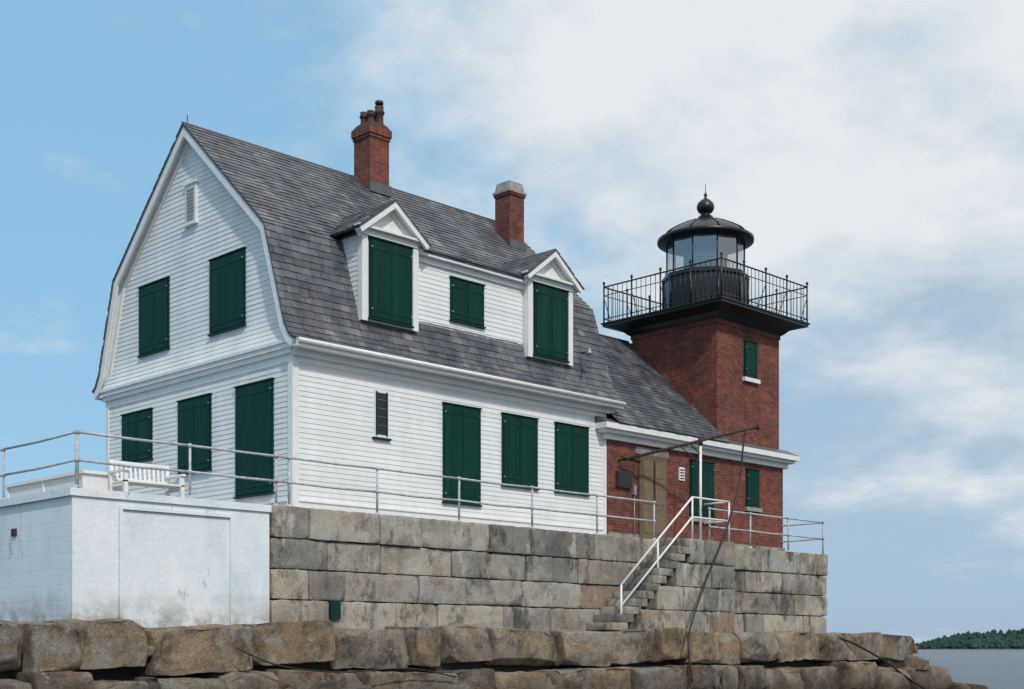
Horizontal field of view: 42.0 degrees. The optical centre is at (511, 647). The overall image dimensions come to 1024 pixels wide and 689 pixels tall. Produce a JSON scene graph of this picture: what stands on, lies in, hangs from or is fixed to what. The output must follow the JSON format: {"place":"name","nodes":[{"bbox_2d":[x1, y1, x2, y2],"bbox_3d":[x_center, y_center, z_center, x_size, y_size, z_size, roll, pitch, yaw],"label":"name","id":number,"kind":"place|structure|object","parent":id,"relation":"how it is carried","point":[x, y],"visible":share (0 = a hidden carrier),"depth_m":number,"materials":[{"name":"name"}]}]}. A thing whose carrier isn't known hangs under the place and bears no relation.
{"place":"outdoors","nodes":[
{"label":"outdoors","id":0,"kind":"place"},
{"bbox_2d":[0,0,1023,643],"label":"sky","id":1,"kind":"structure","parent":0,"point":[870,152],"materials":[{"name":"blue"}]},
{"bbox_2d":[913,650,1023,688],"bbox_3d":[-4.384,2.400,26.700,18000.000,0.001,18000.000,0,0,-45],"label":"sea","id":2,"kind":"structure","parent":0,"point":[996,669],"depth_m":183.09,"materials":[{"name":"liquid"}]},
{"bbox_2d":[0,618,988,688],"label":"granite breakwater","id":3,"kind":"object","parent":2,"relation":"in","point":[111,653],"visible":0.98,"depth_m":26.05,"materials":[{"name":"grey stone"}]},
{"bbox_2d":[0,487,271,627],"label":"white boathouse","id":4,"kind":"object","parent":3,"relation":"on","point":[149,560],"visible":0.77,"depth_m":22.93,"materials":[{"name":"concrete"}]},
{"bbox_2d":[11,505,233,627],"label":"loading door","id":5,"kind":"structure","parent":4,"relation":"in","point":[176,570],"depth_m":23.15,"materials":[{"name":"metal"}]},
{"bbox_2d":[269,505,827,632],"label":"granite platform","id":6,"kind":"structure","parent":3,"relation":"on","point":[347,570],"depth_m":28.08,"materials":[{"name":"stone"}]},
{"bbox_2d":[5,470,122,497],"bbox_3d":[-8.733,-2.965,26.029,0.900,0.630,3.300,0,0,-45],"label":"white storage box","id":7,"kind":"object","parent":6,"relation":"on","point":[91,479],"visible":0.39,"depth_m":25.20,"materials":[{"name":"paint"}]},
{"bbox_2d":[108,459,185,496],"bbox_3d":[-6.855,-3.080,25.070,1.260,0.860,0.670,0,0,-45],"label":"wooden bench","id":8,"kind":"object","parent":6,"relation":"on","point":[124,481],"visible":0.82,"depth_m":25.17,"materials":[{"name":"white paint"}]},
{"bbox_2d":[101,145,602,528],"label":"clapboard walls","id":9,"kind":"structure","parent":6,"relation":"on","point":[336,412],"depth_m":29.01,"materials":[{"name":"white paint"}]},
{"bbox_2d":[120,179,589,506],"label":"green shutters","id":10,"kind":"object","parent":9,"relation":"on","point":[254,427],"visible":0.94,"depth_m":29.64,"materials":[{"name":"paint"}]},
{"bbox_2d":[92,121,622,401],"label":"gambrel slate roof","id":11,"kind":"structure","parent":9,"relation":"on","point":[300,208],"depth_m":29.64,"materials":[{"name":"grey stone"}]},
{"bbox_2d":[187,100,526,250],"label":"chimneys","id":12,"kind":"object","parent":11,"relation":"on","point":[371,135],"visible":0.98,"depth_m":32.66,"materials":[{"name":"red brick"}]},
{"bbox_2d":[330,199,431,332],"bbox_3d":[-3.240,-8.215,29.134,2.067,2.669,2.177,0,0,-45],"label":"gable dormer","id":13,"kind":"object","parent":11,"relation":"on","point":[381,243],"visible":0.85,"depth_m":28.39,"materials":[{"name":"white paint"}]},
{"bbox_2d":[417,246,592,379],"bbox_3d":[-0.534,-7.879,31.304,5.455,2.759,1.735,0,0,-45],"label":"shed dormer","id":14,"kind":"object","parent":11,"relation":"on","point":[466,295],"visible":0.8,"depth_m":30.34,"materials":[{"name":"white paint"}]},
{"bbox_2d":[500,248,584,365],"bbox_3d":[0.289,-8.215,32.663,2.047,2.669,2.177,0,0,-45],"label":"gable dormer","id":15,"kind":"object","parent":11,"relation":"on","point":[552,286],"visible":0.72,"depth_m":31.95,"materials":[{"name":"white paint"}]},
{"bbox_2d":[93,127,625,534],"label":"cornice and trim","id":16,"kind":"structure","parent":9,"relation":"attached to","point":[291,351],"depth_m":29.40,"materials":[{"name":"white paint"}]},
{"bbox_2d":[0,429,824,554],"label":"terrace railing","id":17,"kind":"object","parent":6,"relation":"on","point":[76,459],"visible":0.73,"depth_m":25.73,"materials":[{"name":"grey metal"}]},
{"bbox_2d":[618,424,759,539],"bbox_3d":[4.532,-4.215,34.056,3.820,3.170,0.345,0,0,-15],"label":"davit crane","id":18,"kind":"object","parent":6,"relation":"on","point":[700,440],"visible":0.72,"depth_m":34.02,"materials":[{"name":"white paint"}]},
{"bbox_2d":[687,428,754,682],"bbox_3d":[5.113,-2.441,32.702,0.268,6.488,4.175,0,0,30],"label":"hanging cable","id":19,"kind":"object","parent":18,"relation":"hanging from","point":[697,604],"visible":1,"depth_m":32.38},
{"bbox_2d":[607,414,784,550],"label":"brick walls","id":20,"kind":"structure","parent":6,"relation":"on","point":[726,475],"depth_m":36.48,"materials":[{"name":"brick"}]},
{"bbox_2d":[599,334,731,443],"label":"slate roof","id":21,"kind":"structure","parent":20,"relation":"on","point":[649,394],"depth_m":36.23,"materials":[{"name":"grey stone"}]},
{"bbox_2d":[615,446,762,539],"bbox_3d":[4.957,-3.905,35.709,6.310,2.510,0.350,0,0,-45],"label":"door and windows","id":22,"kind":"structure","parent":20,"relation":"in","point":[652,477],"depth_m":34.80,"materials":[{"name":"beige wood"}]},
{"bbox_2d":[595,416,799,468],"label":"white cornice","id":23,"kind":"structure","parent":20,"relation":"on","point":[611,429],"depth_m":35.59,"materials":[{"name":"paint"}]},
{"bbox_2d":[601,184,809,448],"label":"lighthouse tower","id":24,"kind":"structure","parent":20,"relation":"on","point":[705,339],"depth_m":37.74,"materials":[{"name":"red brick"}]},
{"bbox_2d":[742,339,760,383],"bbox_3d":[6.778,-8.100,37.791,0.750,1.160,0.100,0,0,-45],"label":"tower window","id":25,"kind":"structure","parent":24,"relation":"in","point":[750,375],"depth_m":37.74,"materials":[{"name":"green paint"}]},
{"bbox_2d":[236,637,925,688],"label":"loose cable","id":26,"kind":"object","parent":3,"relation":"attached to","point":[882,659],"visible":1,"depth_m":24.41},
{"bbox_2d":[587,538,734,634],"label":"granite staircase","id":27,"kind":"structure","parent":3,"relation":"on","point":[679,576],"depth_m":31.97,"materials":[{"name":"grey stone"}]},
{"bbox_2d":[620,496,729,613],"bbox_3d":[3.692,-2.043,32.163,4.200,3.266,0.796,0,0,-45],"label":"stair railing","id":28,"kind":"object","parent":27,"relation":"on","point":[666,549],"visible":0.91,"depth_m":31.78,"materials":[{"name":"white metal"}]},
{"bbox_2d":[914,628,1023,649],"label":"distant wooded shore","id":29,"kind":"structure","parent":0,"point":[1009,639],"depth_m":1445.65,"materials":[{"name":"green plant"}]}
]}

